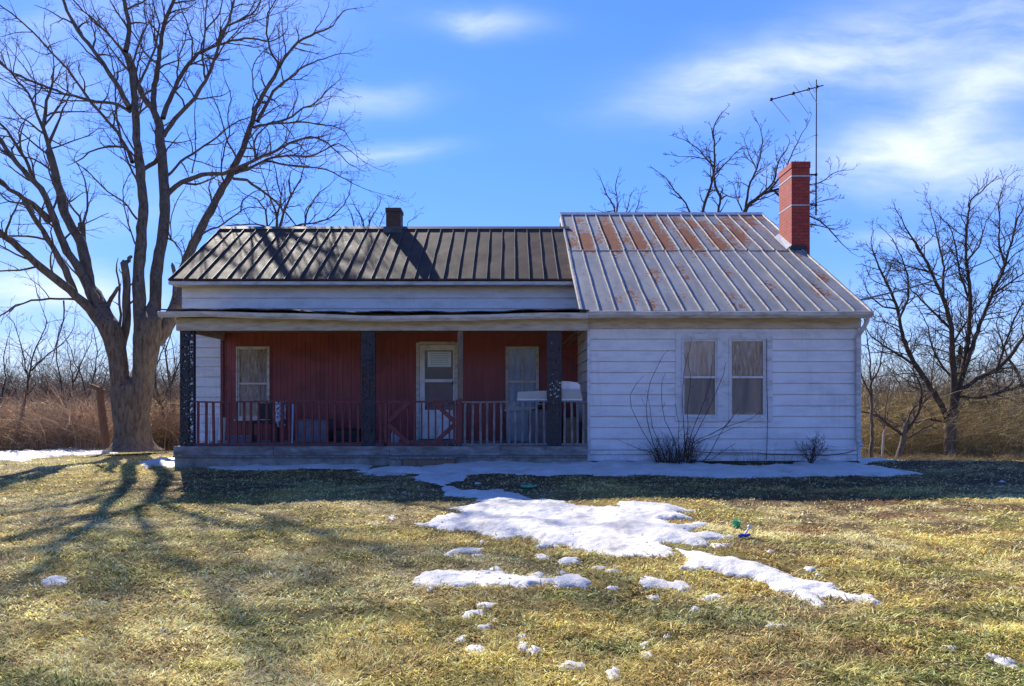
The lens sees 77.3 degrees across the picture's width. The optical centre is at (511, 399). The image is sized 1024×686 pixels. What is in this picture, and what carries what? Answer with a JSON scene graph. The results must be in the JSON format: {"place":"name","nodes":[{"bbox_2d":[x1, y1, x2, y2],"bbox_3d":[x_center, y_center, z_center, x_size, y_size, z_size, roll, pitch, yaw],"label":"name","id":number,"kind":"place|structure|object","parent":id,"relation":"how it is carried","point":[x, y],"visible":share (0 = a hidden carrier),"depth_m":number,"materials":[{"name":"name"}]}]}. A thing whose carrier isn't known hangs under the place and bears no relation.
{"place":"outdoors","nodes":[
{"label":"outdoors","id":0,"kind":"place"},
{"bbox_2d":[391,432,399,441],"bbox_3d":[-2.375,0.738,12.997,0.168,0.320,0.160,0,0,41],"label":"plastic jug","id":1,"kind":"object","parent":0,"point":[397,439],"visible":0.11,"depth_m":12.94,"materials":[{"name":"white plastic"}]},
{"bbox_2d":[0,449,1023,685],"bbox_3d":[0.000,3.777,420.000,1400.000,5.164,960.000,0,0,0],"label":"ground","id":2,"kind":"structure","parent":0,"point":[309,615],"depth_m":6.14,"materials":[{"name":"plant"}]},
{"bbox_2d":[0,320,44,407],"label":"sapling","id":3,"kind":"object","parent":2,"relation":"on","point":[3,388],"visible":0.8,"depth_m":22.15,"materials":[{"name":"brown plant"}]},
{"bbox_2d":[0,287,79,449],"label":"sapling","id":4,"kind":"object","parent":2,"relation":"on","point":[28,373],"visible":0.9,"depth_m":19.73,"materials":[{"name":"brown plant"}]},
{"bbox_2d":[19,303,94,411],"bbox_3d":[-14.275,-0.867,20.452,4.360,4.993,1.661,0,0,34],"label":"sapling","id":5,"kind":"object","parent":2,"relation":"on","point":[72,379],"visible":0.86,"depth_m":20.77,"materials":[{"name":"brown plant"}]},
{"bbox_2d":[12,442,104,451],"bbox_3d":[-12.594,1.335,17.971,3.516,0.413,1.028,0,0,0],"label":"dead shrub","id":6,"kind":"object","parent":2,"relation":"on","point":[35,449],"visible":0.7,"depth_m":18.03,"materials":[{"name":"brown plant"}]},
{"bbox_2d":[0,447,117,460],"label":"snow patch","id":7,"kind":"object","parent":2,"relation":"on","point":[24,454],"visible":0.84,"depth_m":16.61,"materials":[{"name":"white snow"}]},
{"bbox_2d":[0,376,162,450],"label":"brush","id":8,"kind":"object","parent":2,"relation":"on","point":[50,425],"visible":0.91,"depth_m":18.87,"materials":[{"name":"brown plant"}]},
{"bbox_2d":[55,308,109,408],"bbox_3d":[-14.178,-0.867,21.739,1.940,5.112,4.841,0,0,-29],"label":"sapling","id":9,"kind":"object","parent":2,"relation":"on","point":[94,370],"visible":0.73,"depth_m":21.98,"materials":[{"name":"brown plant"}]},
{"bbox_2d":[0,307,179,443],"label":"brush","id":10,"kind":"object","parent":2,"relation":"on","point":[68,384],"visible":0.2,"depth_m":25.15,"materials":[{"name":"brown plant"}]},
{"bbox_2d":[0,333,179,412],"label":"wood","id":11,"kind":"object","parent":2,"relation":"on","point":[83,376],"visible":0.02,"depth_m":47.27,"materials":[{"name":"brown plant"}]},
{"bbox_2d":[90,384,109,447],"bbox_3d":[-11.303,0.447,17.588,0.499,1.745,0.215,0,0,-8],"label":"broken post","id":12,"kind":"object","parent":2,"relation":"on","point":[104,430],"visible":0.97,"depth_m":17.52,"materials":[{"name":"brown wood"}]},
{"bbox_2d":[90,387,179,450],"bbox_3d":[-11.447,0.498,21.294,5.092,2.454,9.773,0,0,-37],"label":"brush","id":13,"kind":"object","parent":2,"relation":"on","point":[160,436],"visible":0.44,"depth_m":19.27,"materials":[{"name":"brown plant"}]},
{"bbox_2d":[140,457,174,468],"bbox_3d":[-7.453,1.355,13.661,1.105,0.232,3.449,0,0,-26],"label":"snow patch","id":14,"kind":"object","parent":2,"relation":"on","point":[163,461],"visible":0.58,"depth_m":12.89,"materials":[{"name":"white snow"}]},
{"bbox_2d":[153,336,179,444],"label":"sapling","id":15,"kind":"object","parent":2,"relation":"on","point":[158,394],"visible":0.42,"depth_m":20.03,"materials":[{"name":"brown plant"}]},
{"bbox_2d":[159,333,179,430],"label":"sapling","id":16,"kind":"object","parent":2,"relation":"on","point":[169,381],"visible":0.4,"depth_m":20.97,"materials":[{"name":"brown plant"}]},
{"bbox_2d":[0,0,415,451],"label":"bare maple tree","id":17,"kind":"object","parent":2,"relation":"on","point":[131,399],"visible":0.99,"depth_m":17.95,"materials":[{"name":"brown plant"}]},
{"bbox_2d":[185,132,374,233],"bbox_3d":[-8.851,-5.139,23.946,6.901,10.865,4.385,0,0,0],"label":"background tree","id":18,"kind":"object","parent":2,"relation":"on","point":[276,213],"visible":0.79,"depth_m":23.73,"materials":[{"name":"brown plant"}]},
{"bbox_2d":[207,463,372,470],"bbox_3d":[-4.268,1.312,12.466,3.405,0.186,1.539,0,0,0],"label":"snow patch","id":19,"kind":"object","parent":2,"relation":"on","point":[306,466],"visible":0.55,"depth_m":12.05,"materials":[{"name":"white snow"}]},
{"bbox_2d":[343,192,422,225],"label":"background tree","id":20,"kind":"object","parent":2,"relation":"on","point":[362,219],"visible":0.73,"depth_m":30.14,"materials":[{"name":"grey plant"}]},
{"bbox_2d":[388,456,456,466],"bbox_3d":[-1.688,1.238,12.113,1.262,0.324,0.275,0,0,0],"label":"porch step","id":21,"kind":"object","parent":2,"relation":"on","point":[416,461],"visible":0.64,"depth_m":12.00,"materials":[{"name":"grey concrete"}]},
{"bbox_2d":[444,547,482,557],"bbox_3d":[-0.471,1.521,6.281,0.495,0.123,0.501,0,0,0],"label":"snow patch","id":22,"kind":"object","parent":2,"relation":"on","point":[470,550],"visible":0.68,"depth_m":6.25,"materials":[{"name":"white snow"}]},
{"bbox_2d":[412,569,591,591],"bbox_3d":[-0.096,1.537,5.373,1.590,0.130,0.782,0,0,0],"label":"snow patch","id":23,"kind":"object","parent":2,"relation":"on","point":[450,576],"visible":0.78,"depth_m":5.32,"materials":[{"name":"white snow"}]},
{"bbox_2d":[0,476,1005,685],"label":"fallen twigs","id":24,"kind":"object","parent":2,"relation":"on","point":[489,572],"visible":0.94,"depth_m":4.67,"materials":[{"name":"brown wood"}]},
{"bbox_2d":[2,465,1021,685],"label":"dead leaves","id":25,"kind":"object","parent":2,"relation":"on","point":[569,664],"visible":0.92,"depth_m":5.01,"materials":[{"name":"brown plant"}]},
{"bbox_2d":[6,459,1019,684],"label":"snow","id":26,"kind":"structure","parent":2,"relation":"on","point":[532,648],"depth_m":4.71,"materials":[{"name":"white snow"}]},
{"bbox_2d":[157,161,873,467],"bbox_3d":[-0.223,-1.623,17.512,14.574,8.046,10.888,0,0,0],"label":"farmhouse","id":27,"kind":"object","parent":2,"relation":"on","point":[435,340],"visible":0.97,"depth_m":13.86,"materials":[{"name":"white"}]},
{"bbox_2d":[208,417,210,442],"bbox_3d":[-6.159,0.626,12.985,0.072,0.526,0.089,0,0,0],"label":"leaning board","id":28,"kind":"object","parent":27,"relation":"on","point":[209,423],"visible":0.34,"depth_m":12.98,"materials":[{"name":"white wood"}]},
{"bbox_2d":[215,417,218,442],"bbox_3d":[-6.006,0.626,12.985,0.078,0.526,0.089,0,0,0],"label":"leaning board","id":29,"kind":"object","parent":27,"relation":"on","point":[216,427],"visible":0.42,"depth_m":12.98,"materials":[{"name":"white wood"}]},
{"bbox_2d":[223,417,225,442],"bbox_3d":[-5.853,0.626,12.985,0.072,0.526,0.089,0,0,0],"label":"leaning board","id":30,"kind":"object","parent":27,"relation":"on","point":[224,423],"visible":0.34,"depth_m":12.99,"materials":[{"name":"grey wood"}]},
{"bbox_2d":[230,435,256,442],"bbox_3d":[-5.695,0.831,13.550,0.480,0.134,0.324,0,0,0],"label":"storage bin","id":31,"kind":"object","parent":27,"relation":"on","point":[240,439],"visible":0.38,"depth_m":13.40,"materials":[{"name":"grey plastic"}]},
{"bbox_2d":[234,346,270,420],"bbox_3d":[-5.777,-0.357,14.287,0.804,1.660,0.125,0,0,0],"label":"window","id":32,"kind":"structure","parent":27,"relation":"in","point":[252,362],"depth_m":14.33,"materials":[{"name":"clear glass"}]},
{"bbox_2d":[252,403,278,441],"bbox_3d":[-5.236,0.489,13.620,0.462,0.818,0.440,0,0,0],"label":"porch chair","id":33,"kind":"object","parent":27,"relation":"on","point":[262,410],"visible":0.38,"depth_m":13.79,"materials":[{"name":"black plastic"}]},
{"bbox_2d":[275,402,285,426],"bbox_3d":[-4.834,0.300,13.323,0.261,0.550,0.105,0,0,0],"label":"patterned cloth","id":34,"kind":"object","parent":27,"relation":"hanging from","point":[277,414],"visible":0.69,"depth_m":13.31,"materials":[{"name":"white fabric"}]},
{"bbox_2d":[291,404,293,442],"bbox_3d":[-4.397,0.494,12.825,0.032,0.810,0.080,0,0,0],"label":"pale pole","id":35,"kind":"object","parent":27,"relation":"on","point":[292,421],"visible":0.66,"depth_m":12.82,"materials":[{"name":"white plastic"}]},
{"bbox_2d":[298,419,333,441],"bbox_3d":[-4.250,0.660,13.800,0.690,0.476,0.424,0,0,0],"label":"storage bin","id":36,"kind":"object","parent":27,"relation":"on","point":[308,430],"visible":0.58,"depth_m":13.60,"materials":[{"name":"grey plastic"}]},
{"bbox_2d":[333,428,360,441],"bbox_3d":[-3.503,0.759,13.700,0.550,0.277,0.424,0,0,0],"label":"storage bin","id":37,"kind":"object","parent":27,"relation":"on","point":[346,434],"visible":0.55,"depth_m":13.50,"materials":[{"name":"black plastic"}]},
{"bbox_2d":[420,345,454,438],"bbox_3d":[-1.673,-0.196,14.287,0.779,2.153,0.125,0,0,0],"label":"door","id":38,"kind":"structure","parent":27,"relation":"in","point":[437,362],"depth_m":14.28,"materials":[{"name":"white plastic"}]},
{"bbox_2d":[506,411,528,441],"bbox_3d":[0.117,0.572,13.925,0.503,0.651,0.474,0,0,0],"label":"cabinet","id":39,"kind":"object","parent":27,"relation":"on","point":[525,426],"visible":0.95,"depth_m":13.70,"materials":[{"name":"grey metal"}]},
{"bbox_2d":[504,346,538,410],"bbox_3d":[0.229,-0.464,14.287,0.804,1.446,0.125,0,0,0],"label":"window","id":40,"kind":"structure","parent":27,"relation":"in","point":[522,362],"depth_m":14.33,"materials":[{"name":"clear glass"}]},
{"bbox_2d":[517,389,581,399],"bbox_3d":[0.734,-0.093,12.459,1.278,0.217,0.062,0,0,0],"label":"long panel","id":41,"kind":"object","parent":27,"relation":"on","point":[574,394],"visible":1,"depth_m":12.44,"materials":[{"name":"white plastic"}]},
{"bbox_2d":[555,381,579,389],"bbox_3d":[1.092,-0.220,12.650,0.487,0.304,0.200,0,0,0],"label":"white lid","id":42,"kind":"object","parent":41,"relation":"on","point":[567,385],"visible":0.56,"depth_m":12.55,"materials":[{"name":"plastic"}]},
{"bbox_2d":[681,338,718,417],"bbox_3d":[3.662,-0.419,12.502,0.725,1.562,0.095,0,0,0],"label":"window","id":43,"kind":"structure","parent":27,"relation":"in","point":[702,350],"depth_m":12.53,"materials":[{"name":"glass"}]},
{"bbox_2d":[729,338,766,417],"bbox_3d":[4.594,-0.419,12.502,0.738,1.562,0.095,0,0,0],"label":"window","id":44,"kind":"structure","parent":27,"relation":"in","point":[747,356],"depth_m":12.53,"materials":[{"name":"glass"}]},
{"bbox_2d":[766,339,767,459],"bbox_3d":[4.963,-0.006,12.450,0.037,2.363,0.010,0,0,0],"label":"wall cable","id":45,"kind":"object","parent":27,"relation":"attached to","point":[767,399],"depth_m":12.45,"materials":[{"name":"white plastic"}]},
{"bbox_2d":[703,450,854,455],"bbox_3d":[5.120,1.038,12.455,3.115,0.114,0.012,0,0,0],"label":"wall cable","id":46,"kind":"object","parent":27,"relation":"attached to","point":[794,454],"depth_m":12.45,"materials":[{"name":"black plastic"}]},
{"bbox_2d":[769,79,823,215],"bbox_3d":[6.718,-6.179,14.947,2.250,3.488,0.772,0,0,-43],"label":"tv antenna","id":47,"kind":"object","parent":27,"relation":"attached to","point":[816,173],"visible":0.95,"depth_m":15.38,"materials":[{"name":"metal"}]},
{"bbox_2d":[861,241,1023,299],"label":"utility wire","id":48,"kind":"object","parent":27,"relation":"attached to","point":[935,279],"visible":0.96,"depth_m":17.24,"materials":[{"name":"black plastic"}]},
{"bbox_3d":[0.672,0.549,13.600,0.596,0.698,0.624,0,0,0],"label":"cabinet","id":49,"kind":"object","parent":27,"relation":"on","visible":0},
{"bbox_2d":[538,402,545,408],"bbox_3d":[0.603,0.122,13.450,0.220,0.150,0.214,0,0,0],"label":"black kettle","id":50,"kind":"object","parent":49,"relation":"on","point":[540,405],"visible":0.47,"depth_m":13.36,"materials":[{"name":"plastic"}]},
{"bbox_2d":[520,485,535,487],"bbox_3d":[0.245,1.336,9.816,0.250,0.026,0.250,0,0,0],"label":"green dish","id":51,"kind":"object","parent":2,"relation":"on","point":[526,486],"visible":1,"depth_m":9.87,"materials":[{"name":"plastic"}]},
{"bbox_2d":[414,472,732,557],"bbox_3d":[-0.101,1.430,8.405,6.051,0.333,2.973,0,0,42],"label":"snow patch","id":52,"kind":"object","parent":2,"relation":"on","point":[631,528],"visible":0.91,"depth_m":7.41,"materials":[{"name":"white snow"}]},
{"bbox_2d":[591,166,647,211],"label":"background tree","id":53,"kind":"object","parent":2,"relation":"on","point":[617,206],"visible":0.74,"depth_m":29.72,"materials":[{"name":"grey plant"}]},
{"bbox_2d":[357,457,922,477],"bbox_3d":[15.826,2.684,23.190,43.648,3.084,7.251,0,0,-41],"label":"snow patch","id":54,"kind":"object","parent":2,"relation":"on","point":[825,467],"visible":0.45,"depth_m":11.43,"materials":[{"name":"white snow"}]},
{"bbox_2d":[639,576,690,591],"bbox_3d":[1.221,1.545,5.262,0.536,0.130,0.467,0,0,0],"label":"snow patch","id":55,"kind":"object","parent":2,"relation":"on","point":[654,581],"visible":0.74,"depth_m":5.23,"materials":[{"name":"white snow"}]},
{"bbox_2d":[617,339,756,463],"bbox_3d":[3.249,0.070,12.118,2.597,2.427,0.776,0,0,0],"label":"leafless shrub","id":56,"kind":"object","parent":2,"relation":"on","point":[687,456],"visible":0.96,"depth_m":12.08,"materials":[{"name":"brown plant"}]},
{"bbox_2d":[650,105,752,211],"bbox_3d":[8.040,-6.426,26.881,3.573,13.494,5.046,0,0,28],"label":"background tree","id":57,"kind":"object","parent":2,"relation":"on","point":[714,165],"visible":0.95,"depth_m":27.08,"materials":[{"name":"brown plant"}]},
{"bbox_2d":[733,520,740,528],"bbox_3d":[2.533,1.411,7.216,0.092,0.088,0.091,0,0,0],"label":"green cup","id":58,"kind":"object","parent":2,"relation":"on","point":[736,524],"visible":0.93,"depth_m":7.18,"materials":[{"name":"plastic"}]},
{"bbox_2d":[738,524,752,537],"bbox_3d":[2.452,1.383,6.722,0.162,0.146,0.046,0,0,-4],"label":"toy shovel","id":59,"kind":"object","parent":2,"relation":"on","point":[745,534],"visible":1,"depth_m":6.71,"materials":[{"name":"blue plastic"}]},
{"bbox_2d":[717,443,799,464],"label":"dry weeds","id":60,"kind":"object","parent":2,"relation":"on","point":[757,458],"visible":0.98,"depth_m":12.23,"materials":[{"name":"brown plant"}]},
{"bbox_2d":[676,548,880,605],"bbox_3d":[2.076,1.528,5.513,0.840,0.188,2.122,0,0,-44],"label":"snow patch","id":61,"kind":"object","parent":2,"relation":"on","point":[757,571],"visible":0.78,"depth_m":5.45,"materials":[{"name":"white snow"}]},
{"bbox_2d":[724,108,866,256],"bbox_3d":[12.170,-6.182,28.678,6.521,13.082,3.733,0,0,-26],"label":"background tree","id":62,"kind":"object","parent":2,"relation":"on","point":[771,186],"visible":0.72,"depth_m":28.09,"materials":[{"name":"brown plant"}]},
{"bbox_2d":[794,433,834,462],"bbox_3d":[5.584,0.912,12.155,0.904,0.665,0.757,0,0,-29],"label":"leafless shrub","id":63,"kind":"object","parent":2,"relation":"on","point":[814,452],"visible":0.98,"depth_m":12.14,"materials":[{"name":"brown plant"}]},
{"bbox_2d":[861,306,904,457],"bbox_3d":[12.357,-0.673,21.929,3.737,5.322,1.514,0,0,-24],"label":"slim tree","id":64,"kind":"object","parent":2,"relation":"on","point":[870,391],"visible":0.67,"depth_m":21.96,"materials":[{"name":"brown plant"}]},
{"bbox_2d":[866,359,904,454],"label":"slim tree","id":65,"kind":"object","parent":2,"relation":"on","point":[882,451],"visible":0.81,"depth_m":25.92,"materials":[{"name":"plant"}]},
{"bbox_2d":[861,329,947,400],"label":"background tree","id":66,"kind":"object","parent":2,"relation":"on","point":[931,368],"visible":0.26,"depth_m":45.39,"materials":[{"name":"brown plant"}]},
{"bbox_2d":[861,357,959,459],"bbox_3d":[15.096,0.426,24.433,6.521,4.118,1.996,0,0,-20],"label":"leaning tree","id":67,"kind":"object","parent":2,"relation":"on","point":[903,433],"visible":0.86,"depth_m":24.80,"materials":[{"name":"brown plant"}]},
{"bbox_2d":[849,165,1023,457],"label":"bare oak tree","id":68,"kind":"object","parent":2,"relation":"on","point":[949,445],"visible":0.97,"depth_m":28.84,"materials":[{"name":"brown plant"}]},
{"bbox_2d":[861,311,1023,459],"bbox_3d":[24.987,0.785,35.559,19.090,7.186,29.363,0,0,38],"label":"brush","id":69,"kind":"object","parent":2,"relation":"on","point":[980,440],"visible":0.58,"depth_m":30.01,"materials":[{"name":"brown plant"}]},
{"bbox_2d":[861,328,1023,413],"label":"wood","id":70,"kind":"object","parent":2,"relation":"on","point":[927,375],"visible":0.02,"depth_m":56.75,"materials":[{"name":"brown plant"}]},
{"bbox_2d":[939,347,983,433],"bbox_3d":[23.782,0.317,34.031,2.861,6.499,3.002,0,0,-31],"label":"tree","id":71,"kind":"object","parent":2,"relation":"on","point":[958,365],"visible":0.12,"depth_m":33.87,"materials":[{"name":"brown plant"}]},
{"bbox_2d":[949,328,1016,403],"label":"background tree","id":72,"kind":"object","parent":2,"relation":"on","point":[989,365],"visible":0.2,"depth_m":41.70,"materials":[{"name":"brown plant"}]},
{"bbox_2d":[967,296,1023,415],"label":"background tree","id":73,"kind":"object","parent":2,"relation":"on","point":[1001,339],"visible":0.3,"depth_m":37.82,"materials":[{"name":"brown plant"}]},
{"bbox_2d":[0,0,1023,398],"label":"sky","id":74,"kind":"structure","parent":0,"point":[492,112],"materials":[{"name":"blue"}]},
{"bbox_2d":[566,417,575,442],"bbox_3d":[1.241,0.634,13.400,0.288,0.528,0.424,0,0,0],"label":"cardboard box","id":75,"kind":"object","parent":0,"point":[568,429],"visible":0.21,"depth_m":13.20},
{"bbox_2d":[861,450,1023,460],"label":"tall grass","id":76,"kind":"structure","parent":0,"point":[948,457],"depth_m":24.78,"materials":[{"name":"brown plant"}]}
]}

